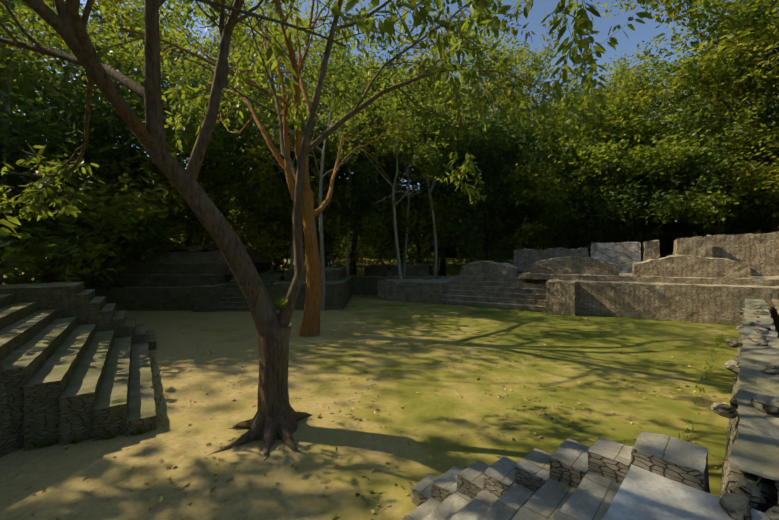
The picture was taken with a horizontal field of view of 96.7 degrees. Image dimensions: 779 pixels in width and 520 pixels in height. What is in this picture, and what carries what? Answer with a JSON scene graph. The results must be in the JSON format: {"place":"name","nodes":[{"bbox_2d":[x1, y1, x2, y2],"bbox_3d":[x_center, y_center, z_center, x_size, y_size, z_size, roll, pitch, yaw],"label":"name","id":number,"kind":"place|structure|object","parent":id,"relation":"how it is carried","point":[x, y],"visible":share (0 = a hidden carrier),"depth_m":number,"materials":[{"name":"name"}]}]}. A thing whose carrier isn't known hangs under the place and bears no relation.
{"place":"outdoors","nodes":[
{"label":"outdoors","id":0,"kind":"place"},
{"bbox_2d":[0,257,738,519],"bbox_3d":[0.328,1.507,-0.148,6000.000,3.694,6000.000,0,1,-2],"label":"ground","id":1,"kind":"structure","parent":0,"point":[194,428],"depth_m":7.68,"materials":[{"name":"green plant"}]},
{"bbox_2d":[0,35,34,60],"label":"tree","id":2,"kind":"object","parent":1,"relation":"on","point":[15,54],"visible":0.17,"depth_m":21.99,"materials":[{"name":"green plant"}]},
{"bbox_2d":[0,50,75,171],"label":"tree","id":3,"kind":"object","parent":1,"relation":"on","point":[5,72],"visible":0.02,"depth_m":26.42,"materials":[{"name":"green plant"}]},
{"bbox_2d":[0,1,84,112],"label":"tree","id":4,"kind":"object","parent":1,"relation":"on","point":[24,40],"visible":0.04,"depth_m":27.38,"materials":[{"name":"green plant"}]},
{"bbox_2d":[0,0,124,282],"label":"tree","id":5,"kind":"object","parent":1,"relation":"on","point":[16,78],"visible":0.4,"depth_m":18.46,"materials":[{"name":"green plant"}]},
{"bbox_2d":[0,282,155,456],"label":"stairs","id":6,"kind":"structure","parent":1,"relation":"on","point":[74,359],"depth_m":7.43,"materials":[{"name":"stone"}]},
{"bbox_2d":[0,3,166,138],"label":"tree","id":7,"kind":"object","parent":1,"relation":"on","point":[34,34],"visible":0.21,"depth_m":21.40,"materials":[{"name":"green plant"}]},
{"bbox_2d":[1,106,168,261],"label":"tree","id":8,"kind":"object","parent":1,"relation":"on","point":[93,185],"visible":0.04,"depth_m":24.84,"materials":[{"name":"green plant"}]},
{"bbox_2d":[0,48,170,295],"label":"tree","id":9,"kind":"object","parent":1,"relation":"on","point":[10,145],"visible":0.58,"depth_m":16.85,"materials":[{"name":"green plant"}]},
{"bbox_2d":[0,0,210,185],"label":"tree","id":10,"kind":"object","parent":1,"relation":"on","point":[88,26],"depth_m":33.97,"materials":[{"name":"green plant"}]},
{"bbox_2d":[0,0,216,261],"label":"tree","id":11,"kind":"object","parent":1,"relation":"on","point":[95,16],"visible":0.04,"depth_m":33.54,"materials":[{"name":"green plant"}]},
{"bbox_2d":[0,0,231,281],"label":"tree","id":12,"kind":"object","parent":1,"relation":"on","point":[74,83],"visible":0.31,"depth_m":19.62,"materials":[{"name":"green plant"}]},
{"bbox_2d":[0,118,236,287],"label":"tree","id":13,"kind":"object","parent":1,"relation":"on","point":[125,202],"visible":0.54,"depth_m":18.81,"materials":[{"name":"green plant"}]},
{"bbox_2d":[5,0,263,245],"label":"tree","id":14,"kind":"object","parent":1,"relation":"on","point":[114,19],"visible":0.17,"depth_m":29.32,"materials":[{"name":"green plant"}]},
{"bbox_2d":[45,125,242,261],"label":"tree","id":15,"kind":"object","parent":1,"relation":"on","point":[147,177],"visible":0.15,"depth_m":25.39,"materials":[{"name":"green plant"}]},
{"bbox_2d":[0,43,346,246],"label":"tree","id":16,"kind":"object","parent":1,"relation":"on","point":[96,120],"visible":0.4,"depth_m":24.21,"materials":[{"name":"green plant"}]},
{"bbox_2d":[94,98,273,249],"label":"tree","id":17,"kind":"object","parent":1,"relation":"on","point":[214,177],"visible":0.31,"depth_m":25.67,"materials":[{"name":"green plant"}]},
{"bbox_2d":[15,243,442,311],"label":"terrace","id":18,"kind":"structure","parent":1,"relation":"on","point":[197,278],"depth_m":22.93,"materials":[{"name":"stone"}]},
{"bbox_2d":[0,118,159,262],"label":"tree","id":19,"kind":"object","parent":18,"relation":"on","point":[12,195],"visible":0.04,"depth_m":24.36,"materials":[{"name":"green plant"}]},
{"bbox_2d":[115,12,352,244],"bbox_3d":[-13.634,-12.561,37.843,21.795,28.529,24.790,0,1,-2],"label":"tree","id":20,"kind":"object","parent":1,"relation":"on","point":[262,96],"visible":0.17,"depth_m":31.73,"materials":[{"name":"green plant"}]},
{"bbox_2d":[164,66,324,242],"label":"tree","id":21,"kind":"object","parent":1,"relation":"on","point":[243,105],"visible":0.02,"depth_m":42.07,"materials":[{"name":"green plant"}]},
{"bbox_2d":[46,0,470,336],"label":"tree","id":22,"kind":"object","parent":1,"relation":"on","point":[310,325],"visible":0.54,"depth_m":14.62,"materials":[{"name":"green plant"}]},
{"bbox_2d":[197,103,328,270],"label":"tree","id":23,"kind":"object","parent":1,"relation":"on","point":[242,181],"visible":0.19,"depth_m":29.98,"materials":[{"name":"green plant"}]},
{"bbox_2d":[181,135,377,264],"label":"tree","id":24,"kind":"object","parent":1,"relation":"on","point":[242,238],"visible":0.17,"depth_m":29.73,"materials":[{"name":"green plant"}]},
{"bbox_2d":[186,0,374,263],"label":"tree","id":25,"kind":"object","parent":1,"relation":"on","point":[247,67],"visible":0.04,"depth_m":38.67,"materials":[{"name":"green plant"}]},
{"bbox_2d":[227,136,354,277],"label":"tree","id":26,"kind":"object","parent":1,"relation":"on","point":[263,221],"visible":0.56,"depth_m":26.02,"materials":[{"name":"green plant"}]},
{"bbox_2d":[224,73,360,267],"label":"tree","id":27,"kind":"object","parent":1,"relation":"on","point":[275,129],"visible":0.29,"depth_m":24.89,"materials":[{"name":"green plant"}]},
{"bbox_2d":[245,3,399,309],"bbox_3d":[-3.108,-5.879,21.394,10.349,18.695,9.685,0,1,-30],"label":"tree","id":28,"kind":"object","parent":1,"relation":"on","point":[321,176],"visible":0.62,"depth_m":21.56,"materials":[{"name":"green plant"}]},
{"bbox_2d":[243,122,403,265],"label":"tree","id":29,"kind":"object","parent":1,"relation":"on","point":[356,197],"visible":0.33,"depth_m":28.60,"materials":[{"name":"green plant"}]},
{"bbox_2d":[232,53,435,265],"bbox_3d":[-5.328,-7.918,33.383,20.312,22.598,14.042,0,1,-2],"label":"tree","id":30,"kind":"object","parent":1,"relation":"on","point":[356,127],"visible":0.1,"depth_m":30.64,"materials":[{"name":"green plant"}]},
{"bbox_2d":[289,69,391,275],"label":"tree","id":31,"kind":"object","parent":1,"relation":"on","point":[333,144],"visible":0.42,"depth_m":27.89,"materials":[{"name":"green plant"}]},
{"bbox_2d":[309,30,386,257],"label":"tree","id":32,"kind":"object","parent":1,"relation":"on","point":[349,53],"visible":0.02,"depth_m":40.03,"materials":[{"name":"green plant"}]},
{"bbox_2d":[0,310,728,519],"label":"fallen leaves","id":33,"kind":"object","parent":1,"relation":"on","point":[278,483],"visible":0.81,"depth_m":6.79,"materials":[{"name":"brown plant"}]},
{"bbox_2d":[310,20,420,275],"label":"tree","id":34,"kind":"object","parent":1,"relation":"on","point":[353,248],"visible":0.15,"depth_m":33.41,"materials":[{"name":"green plant"}]},
{"bbox_2d":[0,0,737,461],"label":"tree","id":35,"kind":"object","parent":1,"relation":"on","point":[276,416],"visible":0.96,"depth_m":6.34,"materials":[{"name":"green plant"}]},
{"bbox_2d":[302,140,436,272],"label":"tree","id":36,"kind":"object","parent":1,"relation":"on","point":[382,191],"visible":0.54,"depth_m":30.99,"materials":[{"name":"green plant"}]},
{"bbox_2d":[13,299,738,450],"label":"weeds","id":37,"kind":"object","parent":1,"relation":"on","point":[78,439],"visible":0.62,"depth_m":8.15,"materials":[{"name":"green plant"}]},
{"bbox_2d":[0,143,774,259],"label":"forest","id":38,"kind":"object","parent":1,"relation":"on","point":[450,255],"depth_m":50.19,"materials":[{"name":"green plant"}]},
{"bbox_2d":[0,182,778,283],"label":"understory","id":39,"kind":"object","parent":1,"relation":"on","point":[15,254],"visible":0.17,"depth_m":27.72,"materials":[{"name":"green plant"}]},
{"bbox_2d":[322,70,458,279],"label":"tree","id":40,"kind":"object","parent":1,"relation":"on","point":[400,145],"visible":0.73,"depth_m":26.30,"materials":[{"name":"green plant"}]},
{"bbox_2d":[328,5,462,264],"bbox_3d":[0.274,-8.185,36.169,15.505,22.986,14.882,0,1,-32],"label":"tree","id":41,"kind":"object","parent":1,"relation":"on","point":[373,67],"visible":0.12,"depth_m":31.15,"materials":[{"name":"green plant"}]},
{"bbox_2d":[371,100,462,276],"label":"tree","id":42,"kind":"object","parent":1,"relation":"on","point":[425,173],"visible":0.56,"depth_m":29.73,"materials":[{"name":"green plant"}]},
{"bbox_2d":[325,21,508,275],"bbox_3d":[2.341,-10.139,39.736,24.825,25.385,17.275,0,1,-2],"label":"tree","id":43,"kind":"object","parent":1,"relation":"on","point":[442,268],"visible":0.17,"depth_m":35.04,"materials":[{"name":"green plant"}]},
{"bbox_2d":[348,36,492,261],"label":"tree","id":44,"kind":"object","parent":1,"relation":"on","point":[416,245],"visible":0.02,"depth_m":42.30,"materials":[{"name":"green plant"}]},
{"bbox_2d":[368,76,473,276],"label":"tree","id":45,"kind":"object","parent":1,"relation":"on","point":[408,181],"visible":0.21,"depth_m":30.04,"materials":[{"name":"green plant"}]},
{"bbox_2d":[354,184,488,265],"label":"tree","id":46,"kind":"object","parent":1,"relation":"on","point":[444,232],"visible":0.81,"depth_m":31.20,"materials":[{"name":"green plant"}]},
{"bbox_2d":[379,139,518,275],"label":"tree","id":47,"kind":"object","parent":1,"relation":"on","point":[445,184],"visible":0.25,"depth_m":33.09,"materials":[{"name":"green plant"}]},
{"bbox_2d":[394,129,542,262],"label":"tree","id":48,"kind":"object","parent":1,"relation":"on","point":[466,229],"visible":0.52,"depth_m":31.76,"materials":[{"name":"green plant"}]},
{"bbox_2d":[396,102,557,260],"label":"tree","id":49,"kind":"object","parent":1,"relation":"on","point":[488,146],"visible":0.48,"depth_m":31.51,"materials":[{"name":"green plant"}]},
{"bbox_2d":[401,1,567,257],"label":"tree","id":50,"kind":"object","parent":1,"relation":"on","point":[536,61],"visible":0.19,"depth_m":39.97,"materials":[{"name":"green plant"}]},
{"bbox_2d":[450,77,546,258],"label":"tree","id":51,"kind":"object","parent":1,"relation":"on","point":[506,116],"visible":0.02,"depth_m":51.80,"materials":[{"name":"green plant"}]},
{"bbox_2d":[417,38,582,245],"bbox_3d":[12.911,-12.653,43.495,20.031,26.050,16.276,0,1,-2],"label":"tree","id":52,"kind":"object","parent":1,"relation":"on","point":[529,87],"visible":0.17,"depth_m":39.42,"materials":[{"name":"green plant"}]},
{"bbox_2d":[442,143,610,268],"bbox_3d":[12.035,-3.260,32.796,15.139,13.112,10.706,0,1,-2],"label":"bush","id":53,"kind":"object","parent":1,"relation":"on","point":[554,212],"visible":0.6,"depth_m":30.75,"materials":[{"name":"green plant"}]},
{"bbox_2d":[473,91,637,248],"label":"tree","id":54,"kind":"object","parent":1,"relation":"on","point":[546,140],"visible":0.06,"depth_m":34.17,"materials":[{"name":"green plant"}]},
{"bbox_2d":[483,124,634,250],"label":"tree","id":55,"kind":"object","parent":1,"relation":"on","point":[515,238],"visible":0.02,"depth_m":37.13,"materials":[{"name":"green plant"}]},
{"bbox_2d":[516,83,632,240],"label":"tree","id":56,"kind":"object","parent":1,"relation":"on","point":[558,109],"visible":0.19,"depth_m":33.76,"materials":[{"name":"green plant"}]},
{"bbox_2d":[377,232,778,325],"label":"terrace","id":57,"kind":"structure","parent":1,"relation":"on","point":[716,279],"depth_m":20.51,"materials":[{"name":"stone"}]},
{"bbox_2d":[500,148,664,248],"bbox_3d":[16.473,-4.183,33.525,14.519,14.289,13.643,0,1,-2],"label":"bush","id":58,"kind":"object","parent":1,"relation":"on","point":[529,226],"visible":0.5,"depth_m":30.41,"materials":[{"name":"green plant"}]},
{"bbox_2d":[504,37,670,248],"bbox_3d":[22.179,-11.204,41.722,18.947,23.495,19.699,0,1,-2],"label":"tree","id":59,"kind":"object","parent":1,"relation":"on","point":[646,53],"visible":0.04,"depth_m":34.70,"materials":[{"name":"green plant"}]},
{"bbox_2d":[401,298,778,519],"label":"stairs","id":60,"kind":"structure","parent":1,"relation":"on","point":[651,476],"depth_m":3.42,"materials":[{"name":"stone"}]},
{"bbox_2d":[539,42,673,228],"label":"tree","id":61,"kind":"object","parent":1,"relation":"on","point":[625,71],"visible":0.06,"depth_m":43.39,"materials":[{"name":"green plant"}]},
{"bbox_2d":[511,77,711,242],"bbox_3d":[18.000,-7.400,33.504,17.869,19.226,16.180,0,1,26],"label":"tree","id":62,"kind":"object","parent":1,"relation":"on","point":[565,145],"visible":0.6,"depth_m":29.37,"materials":[{"name":"green plant"}]},
{"bbox_2d":[560,136,741,244],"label":"tree","id":63,"kind":"object","parent":1,"relation":"on","point":[630,197],"visible":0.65,"depth_m":27.24,"materials":[{"name":"green plant"}]},
{"bbox_2d":[534,55,778,241],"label":"tree","id":64,"kind":"object","parent":1,"relation":"on","point":[642,97],"visible":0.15,"depth_m":31.64,"materials":[{"name":"green plant"}]},
{"bbox_2d":[594,44,764,136],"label":"tree","id":65,"kind":"object","parent":1,"relation":"on","point":[673,89],"visible":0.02,"depth_m":45.35,"materials":[{"name":"green plant"}]},
{"bbox_2d":[594,0,778,121],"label":"tree","id":66,"kind":"object","parent":1,"relation":"on","point":[727,44],"visible":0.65,"depth_m":27.43,"materials":[{"name":"green plant"}]},
{"bbox_2d":[597,112,778,223],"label":"tree","id":67,"kind":"object","parent":1,"relation":"on","point":[745,148],"visible":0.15,"depth_m":27.89,"materials":[{"name":"green plant"}]},
{"bbox_2d":[608,92,778,234],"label":"tree","id":68,"kind":"object","parent":1,"relation":"on","point":[708,206],"visible":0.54,"depth_m":26.51,"materials":[{"name":"green plant"}]},
{"bbox_2d":[619,88,777,234],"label":"tree","id":69,"kind":"object","parent":1,"relation":"on","point":[688,127],"visible":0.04,"depth_m":37.78,"materials":[{"name":"green plant"}]},
{"bbox_2d":[624,0,778,232],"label":"tree","id":70,"kind":"object","parent":1,"relation":"on","point":[774,221],"visible":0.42,"depth_m":28.77,"materials":[{"name":"green plant"}]},
{"bbox_2d":[638,0,778,199],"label":"tree","id":71,"kind":"object","parent":1,"relation":"on","point":[703,26],"visible":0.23,"depth_m":28.00,"materials":[{"name":"green plant"}]},
{"bbox_2d":[663,0,778,175],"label":"tree","id":72,"kind":"object","parent":1,"relation":"on","point":[758,11],"visible":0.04,"depth_m":28.93,"materials":[{"name":"green plant"}]},
{"bbox_2d":[673,91,778,207],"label":"tree","id":73,"kind":"object","parent":1,"relation":"on","point":[765,121],"visible":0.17,"depth_m":28.92,"materials":[{"name":"green plant"}]},
{"bbox_2d":[708,122,778,216],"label":"tree","id":74,"kind":"object","parent":1,"relation":"on","point":[759,172],"visible":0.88,"depth_m":24.90,"materials":[{"name":"green plant"}]},
{"bbox_2d":[720,89,778,175],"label":"tree","id":75,"kind":"object","parent":1,"relation":"on","point":[762,112],"visible":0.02,"depth_m":38.49,"materials":[{"name":"green plant"}]},
{"bbox_2d":[6,0,778,189],"label":"sky","id":76,"kind":"structure","parent":0,"point":[646,32],"materials":[{"name":"blue"}]}
]}

